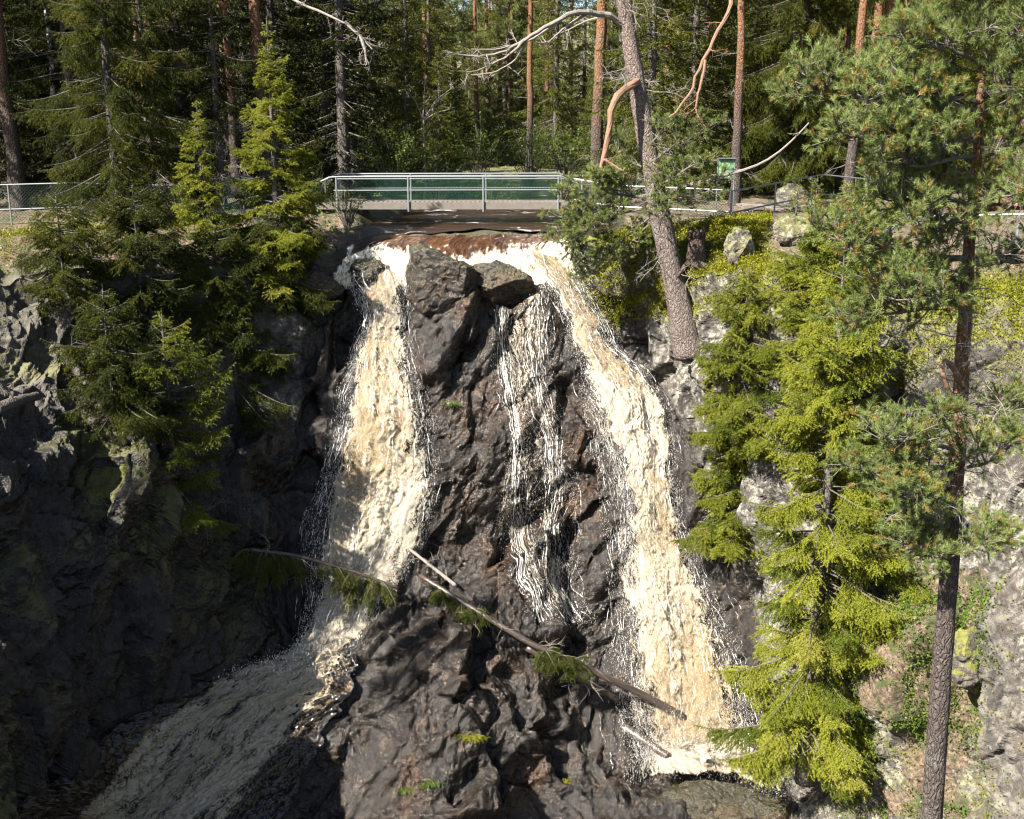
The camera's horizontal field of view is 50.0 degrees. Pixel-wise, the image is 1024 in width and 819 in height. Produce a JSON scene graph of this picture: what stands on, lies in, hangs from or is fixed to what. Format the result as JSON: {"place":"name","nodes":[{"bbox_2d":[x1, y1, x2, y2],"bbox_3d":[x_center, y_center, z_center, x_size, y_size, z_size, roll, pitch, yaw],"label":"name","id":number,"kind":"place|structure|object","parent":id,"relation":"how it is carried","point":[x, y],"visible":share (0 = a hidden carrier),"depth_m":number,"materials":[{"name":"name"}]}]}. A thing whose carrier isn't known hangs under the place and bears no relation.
{"place":"outdoors","nodes":[
{"label":"outdoors","id":0,"kind":"place"},
{"bbox_2d":[294,266,440,660],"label":"waterfall","id":1,"kind":"structure","parent":0,"point":[376,494],"depth_m":35.27,"materials":[{"name":"white liquid"}]},
{"bbox_2d":[334,234,578,288],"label":"water","id":2,"kind":"structure","parent":0,"point":[392,253],"depth_m":36.94,"materials":[{"name":"liquid"}]},
{"bbox_2d":[350,194,612,254],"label":"water","id":3,"kind":"structure","parent":0,"point":[428,221],"depth_m":39.95,"materials":[{"name":"black liquid"}]},
{"bbox_2d":[0,13,1023,818],"bbox_3d":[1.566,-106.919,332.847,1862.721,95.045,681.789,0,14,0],"label":"terrain","id":4,"kind":"structure","parent":0,"point":[110,619],"depth_m":32.90,"materials":[{"name":"stone"}]},
{"bbox_2d":[0,0,36,211],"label":"pine tree","id":5,"kind":"object","parent":4,"relation":"on","point":[15,164],"visible":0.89,"depth_m":41.53,"materials":[{"name":"brown plant"}]},
{"bbox_2d":[0,384,40,437],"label":"fallen log","id":6,"kind":"object","parent":4,"relation":"on","point":[9,404],"visible":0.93,"depth_m":28.72,"materials":[{"name":"grey wood"}]},
{"bbox_2d":[0,0,48,198],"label":"spruce tree","id":7,"kind":"object","parent":4,"relation":"on","point":[10,15],"visible":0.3,"depth_m":44.94,"materials":[{"name":"green plant"}]},
{"bbox_2d":[0,0,80,187],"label":"spruce tree","id":8,"kind":"object","parent":4,"relation":"on","point":[27,163],"visible":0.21,"depth_m":49.56,"materials":[{"name":"green plant"}]},
{"bbox_2d":[5,192,129,319],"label":"spruce tree","id":9,"kind":"object","parent":4,"relation":"on","point":[68,251],"visible":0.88,"depth_m":31.33,"materials":[{"name":"green plant"}]},
{"bbox_2d":[0,0,178,207],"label":"spruce tree","id":10,"kind":"object","parent":4,"relation":"on","point":[32,69],"visible":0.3,"depth_m":41.70,"materials":[{"name":"green plant"}]},
{"bbox_2d":[0,182,190,224],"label":"pipe fence","id":11,"kind":"object","parent":4,"relation":"on","point":[10,203],"visible":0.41,"depth_m":37.35,"materials":[{"name":"metal"}]},
{"bbox_2d":[14,0,192,226],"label":"spruce tree","id":12,"kind":"object","parent":4,"relation":"on","point":[98,31],"visible":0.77,"depth_m":35.31,"materials":[{"name":"green plant"}]},
{"bbox_2d":[39,284,185,485],"bbox_3d":[-10.987,-0.692,30.655,3.726,5.667,3.725,0,14,0],"label":"spruce tree","id":13,"kind":"object","parent":4,"relation":"on","point":[103,362],"visible":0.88,"depth_m":30.09,"materials":[{"name":"green plant"}]},
{"bbox_2d":[41,180,227,374],"bbox_3d":[-11.764,-3.503,33.345,5.848,6.789,5.233,0,14,0],"label":"spruce tree","id":14,"kind":"object","parent":4,"relation":"on","point":[135,221],"visible":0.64,"depth_m":32.74,"materials":[{"name":"green plant"}]},
{"bbox_2d":[76,0,232,212],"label":"spruce tree","id":15,"kind":"object","parent":4,"relation":"on","point":[152,6],"visible":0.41,"depth_m":39.37,"materials":[{"name":"green plant"}]},
{"bbox_2d":[105,309,239,545],"bbox_3d":[-10.256,0.632,31.524,4.819,7.149,4.791,0,14,0],"label":"spruce tree","id":16,"kind":"object","parent":4,"relation":"on","point":[154,378],"visible":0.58,"depth_m":31.14,"materials":[{"name":"green plant"}]},
{"bbox_2d":[126,0,245,196],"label":"spruce tree","id":17,"kind":"object","parent":4,"relation":"on","point":[174,31],"visible":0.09,"depth_m":45.69,"materials":[{"name":"green plant"}]},
{"bbox_2d":[16,621,361,818],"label":"cascade","id":18,"kind":"object","parent":4,"relation":"on","point":[218,747],"visible":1,"depth_m":31.38,"materials":[{"name":"liquid"}]},
{"bbox_2d":[169,100,226,248],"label":"spruce tree","id":19,"kind":"object","parent":4,"relation":"on","point":[208,198],"visible":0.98,"depth_m":34.64,"materials":[{"name":"green plant"}]},
{"bbox_2d":[164,0,261,208],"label":"spruce tree","id":20,"kind":"object","parent":4,"relation":"on","point":[225,108],"visible":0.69,"depth_m":40.10,"materials":[{"name":"green plant"}]},
{"bbox_2d":[177,215,272,340],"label":"spruce tree","id":21,"kind":"object","parent":4,"relation":"on","point":[227,244],"visible":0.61,"depth_m":34.10,"materials":[{"name":"green plant"}]},
{"bbox_2d":[212,0,249,197],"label":"pine tree","id":22,"kind":"object","parent":4,"relation":"on","point":[233,141],"visible":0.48,"depth_m":44.12,"materials":[{"name":"brown plant"}]},
{"bbox_2d":[191,0,292,177],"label":"spruce tree","id":23,"kind":"object","parent":4,"relation":"on","point":[252,123],"visible":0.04,"depth_m":57.33,"materials":[{"name":"green plant"}]},
{"bbox_2d":[199,269,298,438],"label":"spruce tree","id":24,"kind":"object","parent":4,"relation":"on","point":[261,360],"visible":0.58,"depth_m":34.42,"materials":[{"name":"green plant"}]},
{"bbox_2d":[227,0,297,176],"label":"spruce tree","id":25,"kind":"object","parent":4,"relation":"on","point":[239,51],"visible":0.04,"depth_m":53.51,"materials":[{"name":"green plant"}]},
{"bbox_2d":[209,0,334,193],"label":"spruce tree","id":26,"kind":"object","parent":4,"relation":"on","point":[269,13],"visible":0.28,"depth_m":46.37,"materials":[{"name":"green plant"}]},
{"bbox_2d":[214,16,334,302],"bbox_3d":[-7.865,-7.917,35.021,4.222,8.802,3.762,0,14,0],"label":"spruce tree","id":27,"kind":"object","parent":4,"relation":"on","point":[265,140],"visible":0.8,"depth_m":34.94,"materials":[{"name":"green plant"}]},
{"bbox_2d":[245,200,340,316],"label":"spruce tree","id":28,"kind":"object","parent":4,"relation":"on","point":[302,299],"visible":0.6,"depth_m":35.21,"materials":[{"name":"green plant"}]},
{"bbox_2d":[232,0,383,204],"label":"pine tree","id":29,"kind":"object","parent":4,"relation":"on","point":[254,15],"visible":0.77,"depth_m":41.07,"materials":[{"name":"brown plant"}]},
{"bbox_2d":[228,533,399,618],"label":"fallen spruce","id":30,"kind":"object","parent":4,"relation":"on","point":[263,565],"visible":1,"depth_m":33.53,"materials":[{"name":"plant"}]},
{"bbox_2d":[291,270,343,302],"bbox_3d":[-6.544,-4.121,36.578,1.726,1.113,1.137,-10,17,-34],"label":"boulder","id":31,"kind":"object","parent":4,"relation":"on","point":[321,280],"visible":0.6,"depth_m":36.17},
{"bbox_2d":[275,0,390,186],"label":"spruce tree","id":32,"kind":"object","parent":4,"relation":"on","point":[325,104],"visible":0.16,"depth_m":50.36,"materials":[{"name":"green plant"}]},
{"bbox_2d":[271,0,422,196],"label":"spruce tree","id":33,"kind":"object","parent":4,"relation":"on","point":[343,116],"visible":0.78,"depth_m":45.42,"materials":[{"name":"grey plant"}]},
{"bbox_2d":[326,181,368,230],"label":"leafy bush","id":34,"kind":"object","parent":4,"relation":"on","point":[346,223],"visible":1,"depth_m":38.27,"materials":[{"name":"green plant"}]},
{"bbox_2d":[302,0,396,187],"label":"spruce tree","id":35,"kind":"object","parent":4,"relation":"on","point":[333,110],"visible":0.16,"depth_m":54.53,"materials":[{"name":"green plant"}]},
{"bbox_2d":[347,257,388,290],"bbox_3d":[-4.811,-4.500,36.773,1.389,1.177,1.251,0,14,0],"label":"boulder","id":36,"kind":"object","parent":4,"relation":"on","point":[371,269],"visible":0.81,"depth_m":36.35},
{"bbox_2d":[345,108,435,198],"bbox_3d":[-5.070,-10.587,45.931,3.868,3.870,3.738,0,14,0],"label":"leafy bush","id":37,"kind":"object","parent":4,"relation":"on","point":[384,164],"visible":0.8,"depth_m":45.61,"materials":[{"name":"green plant"}]},
{"bbox_2d":[378,48,434,196],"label":"spruce tree","id":38,"kind":"object","parent":4,"relation":"on","point":[405,115],"visible":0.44,"depth_m":48.50,"materials":[{"name":"green plant"}]},
{"bbox_2d":[367,0,452,157],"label":"spruce tree","id":39,"kind":"object","parent":4,"relation":"on","point":[395,32],"visible":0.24,"depth_m":66.98,"materials":[{"name":"green plant"}]},
{"bbox_2d":[389,0,471,171],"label":"spruce tree","id":40,"kind":"object","parent":4,"relation":"on","point":[430,21],"visible":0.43,"depth_m":64.67,"materials":[{"name":"green plant"}]},
{"bbox_2d":[403,140,470,199],"bbox_3d":[-3.334,-10.254,48.536,3.194,3.314,3.140,-11,18,-37],"label":"leafy bush","id":41,"kind":"object","parent":4,"relation":"on","point":[435,181],"visible":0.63,"depth_m":48.46,"materials":[{"name":"green plant"}]},
{"bbox_2d":[418,46,463,177],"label":"spruce tree","id":42,"kind":"object","parent":4,"relation":"on","point":[437,122],"visible":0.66,"depth_m":60.93,"materials":[{"name":"green plant"}]},
{"bbox_2d":[404,242,478,316],"bbox_3d":[-2.337,-4.311,36.277,2.559,2.448,1.793,0,14,0],"label":"boulder","id":43,"kind":"object","parent":4,"relation":"on","point":[439,282],"visible":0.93,"depth_m":35.61,"materials":[{"name":"stone"}]},
{"bbox_2d":[411,0,475,160],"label":"spruce tree","id":44,"kind":"object","parent":4,"relation":"on","point":[447,61],"visible":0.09,"depth_m":74.88,"materials":[{"name":"green plant"}]},
{"bbox_2d":[443,56,473,164],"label":"spruce tree","id":45,"kind":"object","parent":4,"relation":"on","point":[464,130],"visible":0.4,"depth_m":69.83,"materials":[{"name":"green plant"}]},
{"bbox_2d":[315,173,604,211],"bbox_3d":[-1.752,-7.932,39.989,10.610,1.321,1.708,0,14,0],"label":"footbridge","id":46,"kind":"object","parent":4,"relation":"on","point":[482,204],"visible":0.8,"depth_m":39.36,"materials":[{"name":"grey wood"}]},
{"bbox_2d":[457,48,484,135],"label":"spruce tree","id":47,"kind":"object","parent":4,"relation":"on","point":[468,90],"visible":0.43,"depth_m":93.32,"materials":[{"name":"green plant"}]},
{"bbox_2d":[447,0,506,158],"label":"pine tree","id":48,"kind":"object","parent":4,"relation":"on","point":[475,36],"visible":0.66,"depth_m":80.01,"materials":[{"name":"green plant"}]},
{"bbox_2d":[447,111,513,180],"bbox_3d":[-1.717,-13.923,58.229,3.734,4.065,4.224,0,14,0],"label":"leafy bush","id":49,"kind":"object","parent":4,"relation":"on","point":[479,149],"visible":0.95,"depth_m":58.09,"materials":[{"name":"green plant"}]},
{"bbox_2d":[455,0,505,154],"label":"pine tree","id":50,"kind":"object","parent":4,"relation":"on","point":[480,29],"visible":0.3,"depth_m":82.43,"materials":[{"name":"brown plant"}]},
{"bbox_2d":[460,0,504,126],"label":"spruce tree","id":51,"kind":"object","parent":4,"relation":"on","point":[478,23],"visible":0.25,"depth_m":95.64,"materials":[{"name":"green plant"}]},
{"bbox_2d":[461,165,525,199],"bbox_3d":[-0.785,-9.702,49.039,2.803,2.443,2.778,-4,15,-15],"label":"leafy bush","id":52,"kind":"object","parent":4,"relation":"on","point":[476,193],"visible":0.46,"depth_m":49.09,"materials":[{"name":"green plant"}]},
{"bbox_2d":[473,101,525,165],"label":"leafy bush","id":53,"kind":"object","parent":4,"relation":"on","point":[496,137],"visible":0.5,"depth_m":69.43,"materials":[{"name":"green plant"}]},
{"bbox_2d":[473,260,536,307],"bbox_3d":[-0.458,-4.195,36.528,2.562,1.640,1.627,0,14,0],"label":"boulder","id":54,"kind":"object","parent":4,"relation":"on","point":[500,283],"visible":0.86,"depth_m":36.01,"materials":[{"name":"stone"}]},
{"bbox_2d":[0,113,1017,296],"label":"undergrowth","id":55,"kind":"object","parent":4,"relation":"on","point":[321,211],"visible":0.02,"depth_m":46.18,"materials":[{"name":"green plant"}]},
{"bbox_2d":[470,0,548,165],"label":"spruce tree","id":56,"kind":"object","parent":4,"relation":"on","point":[492,44],"visible":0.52,"depth_m":69.27,"materials":[{"name":"green plant"}]},
{"bbox_2d":[0,209,1023,818],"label":"undergrowth","id":57,"kind":"object","parent":4,"relation":"on","point":[1016,293],"visible":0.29,"depth_m":27.67,"materials":[{"name":"plant"}]},
{"bbox_2d":[487,0,547,165],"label":"pine tree","id":58,"kind":"object","parent":4,"relation":"on","point":[511,25],"visible":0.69,"depth_m":68.33,"materials":[{"name":"green plant"}]},
{"bbox_2d":[486,105,565,186],"bbox_3d":[0.804,-13.316,56.065,4.266,4.411,3.748,0,14,0],"label":"leafy bush","id":59,"kind":"object","parent":4,"relation":"on","point":[528,182],"visible":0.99,"depth_m":56.10,"materials":[{"name":"green plant"}]},
{"bbox_2d":[505,0,547,170],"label":"pine tree","id":60,"kind":"object","parent":4,"relation":"on","point":[530,97],"visible":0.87,"depth_m":63.03,"materials":[{"name":"brown plant"}]},
{"bbox_2d":[519,0,572,155],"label":"spruce tree","id":61,"kind":"object","parent":4,"relation":"on","point":[550,82],"visible":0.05,"depth_m":83.19,"materials":[{"name":"green plant"}]},
{"bbox_2d":[508,0,591,169],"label":"spruce tree","id":62,"kind":"object","parent":4,"relation":"on","point":[553,95],"visible":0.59,"depth_m":65.88,"materials":[{"name":"green plant"}]},
{"bbox_2d":[419,574,686,725],"bbox_3d":[1.112,7.633,33.328,8.509,4.331,2.177,2,14,10],"label":"fallen spruce","id":63,"kind":"object","parent":4,"relation":"on","point":[553,659],"visible":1,"depth_m":33.34,"materials":[{"name":"wood"}]},
{"bbox_2d":[535,123,590,176],"bbox_3d":[3.174,-14.119,60.476,3.468,3.292,4.098,-13,19,-42],"label":"leafy bush","id":64,"kind":"object","parent":4,"relation":"on","point":[563,154],"visible":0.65,"depth_m":60.37,"materials":[{"name":"green plant"}]},
{"bbox_2d":[525,645,619,704],"bbox_3d":[1.877,8.222,33.494,2.959,2.043,1.063,0,14,0],"label":"fallen log","id":65,"kind":"object","parent":4,"relation":"on","point":[603,692],"visible":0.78,"depth_m":33.66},
{"bbox_2d":[561,408,594,465],"bbox_3d":[2.199,0.904,36.119,1.124,1.966,0.910,4,15,17],"label":"boulder","id":66,"kind":"object","parent":4,"relation":"on","point":[576,436],"visible":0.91,"depth_m":35.78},
{"bbox_2d":[552,0,608,134],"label":"spruce tree","id":67,"kind":"object","parent":4,"relation":"on","point":[582,47],"visible":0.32,"depth_m":86.73,"materials":[{"name":"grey plant"}]},
{"bbox_2d":[566,58,623,177],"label":"spruce tree","id":68,"kind":"object","parent":4,"relation":"on","point":[587,121],"visible":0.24,"depth_m":58.89,"materials":[{"name":"green plant"}]},
{"bbox_2d":[575,0,617,198],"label":"pine tree","id":69,"kind":"object","parent":4,"relation":"on","point":[596,122],"visible":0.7,"depth_m":47.81,"materials":[{"name":"brown plant"}]},
{"bbox_2d":[566,111,634,179],"bbox_3d":[4.703,-13.348,56.425,3.904,3.912,4.000,-9,17,-33],"label":"leafy bush","id":70,"kind":"object","parent":4,"relation":"on","point":[612,141],"visible":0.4,"depth_m":56.28,"materials":[{"name":"green plant"}]},
{"bbox_2d":[574,0,639,159],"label":"spruce tree","id":71,"kind":"object","parent":4,"relation":"on","point":[609,30],"visible":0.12,"depth_m":74.58,"materials":[{"name":"green plant"}]},
{"bbox_2d":[444,0,808,360],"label":"pine tree","id":72,"kind":"object","parent":4,"relation":"on","point":[684,336],"visible":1,"depth_m":33.03,"materials":[{"name":"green plant"}]},
{"bbox_2d":[624,724,669,758],"bbox_3d":[4.120,10.229,33.835,1.582,0.745,0.320,10,17,34],"label":"fallen log","id":73,"kind":"object","parent":4,"relation":"on","point":[645,742],"visible":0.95,"depth_m":33.72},
{"bbox_2d":[576,0,728,207],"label":"spruce tree","id":74,"kind":"object","parent":4,"relation":"on","point":[652,64],"visible":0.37,"depth_m":43.20,"materials":[{"name":"green plant"}]},
{"bbox_2d":[575,178,732,217],"bbox_3d":[4.818,-7.038,38.116,5.643,1.876,0.073,6,15,22],"label":"pipe fence","id":75,"kind":"object","parent":4,"relation":"on","point":[692,210],"visible":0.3,"depth_m":37.54,"materials":[{"name":"metal"}]},
{"bbox_2d":[583,208,776,330],"bbox_3d":[5.317,-4.758,37.063,9.563,3.930,7.594,8,16,30],"label":"moss","id":76,"kind":"object","parent":4,"relation":"on","point":[756,224],"visible":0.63,"depth_m":35.09,"materials":[{"name":"plant"}]},
{"bbox_2d":[676,224,708,276],"bbox_3d":[5.777,-4.956,34.101,1.720,1.594,1.715,0,14,0],"label":"tree stump","id":77,"kind":"object","parent":76,"relation":"on","point":[696,253],"visible":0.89,"depth_m":33.82,"materials":[{"name":"brown wood"}]},
{"bbox_2d":[627,0,757,196],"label":"spruce tree","id":78,"kind":"object","parent":4,"relation":"on","point":[714,13],"visible":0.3,"depth_m":46.81,"materials":[{"name":"green plant"}]},
{"bbox_2d":[659,779,755,818],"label":"boulder","id":79,"kind":"object","parent":4,"relation":"on","point":[707,799],"visible":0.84,"depth_m":31.95,"materials":[{"name":"stone"}]},
{"bbox_2d":[657,0,762,191],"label":"spruce tree","id":80,"kind":"object","parent":4,"relation":"on","point":[725,43],"visible":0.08,"depth_m":49.98,"materials":[{"name":"green plant"}]},
{"bbox_2d":[668,411,767,575],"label":"spruce tree","id":81,"kind":"object","parent":4,"relation":"on","point":[715,537],"visible":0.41,"depth_m":33.43,"materials":[{"name":"green plant"}]},
{"bbox_2d":[710,0,760,205],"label":"pine tree","id":82,"kind":"object","parent":4,"relation":"on","point":[737,123],"visible":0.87,"depth_m":40.80,"materials":[{"name":"brown plant"}]},
{"bbox_2d":[684,263,793,462],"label":"spruce tree","id":83,"kind":"object","parent":4,"relation":"on","point":[736,430],"visible":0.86,"depth_m":31.37,"materials":[{"name":"green plant"}]},
{"bbox_2d":[724,226,754,265],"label":"boulder","id":84,"kind":"object","parent":4,"relation":"on","point":[738,242],"visible":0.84,"depth_m":32.78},
{"bbox_2d":[706,0,829,193],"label":"spruce tree","id":85,"kind":"object","parent":4,"relation":"on","point":[772,150],"visible":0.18,"depth_m":48.28,"materials":[{"name":"green plant"}]},
{"bbox_2d":[743,792,798,818],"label":"boulder","id":86,"kind":"object","parent":4,"relation":"on","point":[761,806],"visible":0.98,"depth_m":31.48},
{"bbox_2d":[700,0,878,198],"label":"spruce tree","id":87,"kind":"object","parent":4,"relation":"on","point":[780,122],"visible":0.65,"depth_m":45.06,"materials":[{"name":"green plant"}]},
{"bbox_2d":[776,183,809,203],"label":"boulder","id":88,"kind":"object","parent":4,"relation":"on","point":[784,193],"visible":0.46,"depth_m":42.04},
{"bbox_2d":[772,214,814,245],"bbox_3d":[8.571,-5.393,33.174,1.448,0.968,1.133,0,14,0],"label":"boulder","id":89,"kind":"object","parent":4,"relation":"on","point":[787,231],"visible":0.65,"depth_m":32.86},
{"bbox_2d":[731,174,866,213],"bbox_3d":[10.283,-7.524,40.006,8.365,1.950,0.957,-12,18,-39],"label":"pipe fence","id":90,"kind":"object","parent":4,"relation":"on","point":[775,203],"visible":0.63,"depth_m":39.26,"materials":[{"name":"metal"}]},
{"bbox_2d":[693,236,930,805],"bbox_3d":[8.195,2.821,28.384,5.956,15.248,5.750,0,14,0],"label":"spruce tree","id":91,"kind":"object","parent":4,"relation":"on","point":[822,741],"visible":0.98,"depth_m":27.96,"materials":[{"name":"green plant"}]},
{"bbox_2d":[764,220,877,355],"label":"spruce tree","id":92,"kind":"object","parent":4,"relation":"on","point":[785,276],"visible":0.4,"depth_m":30.28,"materials":[{"name":"green plant"}]},
{"bbox_2d":[758,178,903,396],"bbox_3d":[9.049,-3.205,30.222,4.909,6.245,4.959,0,14,0],"label":"spruce tree","id":93,"kind":"object","parent":4,"relation":"on","point":[804,262],"visible":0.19,"depth_m":29.60,"materials":[{"name":"green plant"}]},
{"bbox_2d":[783,338,907,527],"bbox_3d":[9.134,0.403,29.124,3.725,4.794,4.320,0,14,0],"label":"spruce tree","id":94,"kind":"object","parent":4,"relation":"on","point":[879,400],"visible":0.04,"depth_m":28.59,"materials":[{"name":"green plant"}]},
{"bbox_2d":[821,0,886,201],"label":"pine tree","id":95,"kind":"object","parent":4,"relation":"on","point":[851,159],"visible":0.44,"depth_m":42.07,"materials":[{"name":"brown plant"}]},
{"bbox_2d":[842,333,903,399],"bbox_3d":[9.575,-1.051,28.911,1.772,1.834,1.330,0,14,0],"label":"boulder","id":96,"kind":"object","parent":4,"relation":"on","point":[885,341],"visible":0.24,"depth_m":28.58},
{"bbox_2d":[762,0,1023,818],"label":"pine tree","id":97,"kind":"object","parent":4,"relation":"on","point":[869,78],"visible":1,"depth_m":15.27,"materials":[{"name":"green plant"}]},
{"bbox_2d":[844,404,946,607],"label":"spruce tree","id":98,"kind":"object","parent":4,"relation":"on","point":[888,552],"visible":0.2,"depth_m":28.17,"materials":[{"name":"green plant"}]},
{"bbox_2d":[811,568,1008,818],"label":"undergrowth","id":99,"kind":"object","parent":4,"relation":"on","point":[968,616],"visible":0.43,"depth_m":27.01,"materials":[{"name":"green plant"}]},
{"bbox_2d":[897,0,996,187],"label":"spruce tree","id":100,"kind":"object","parent":4,"relation":"on","point":[960,70],"visible":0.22,"depth_m":50.41,"materials":[{"name":"green plant"}]},
{"bbox_2d":[908,2,992,182],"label":"spruce tree","id":101,"kind":"object","parent":4,"relation":"on","point":[954,110],"visible":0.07,"depth_m":55.37,"materials":[{"name":"green plant"}]},
{"bbox_2d":[951,626,982,690],"bbox_3d":[10.850,5.833,25.862,1.225,1.680,0.830,-8,16,-28],"label":"boulder","id":102,"kind":"object","parent":4,"relation":"on","point":[965,675],"visible":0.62,"depth_m":25.55,"materials":[{"name":"stone"}]},
{"bbox_2d":[946,0,1022,190],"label":"spruce tree","id":103,"kind":"object","parent":4,"relation":"on","point":[991,158],"visible":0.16,"depth_m":48.67,"materials":[{"name":"green plant"}]},
{"bbox_2d":[490,268,604,628],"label":"waterfall","id":104,"kind":"structure","parent":0,"point":[517,453],"depth_m":36.18,"materials":[{"name":"liquid"}]},
{"bbox_2d":[519,250,800,801],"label":"waterfall","id":105,"kind":"structure","parent":0,"point":[673,650],"depth_m":34.84,"materials":[{"name":"white liquid"}]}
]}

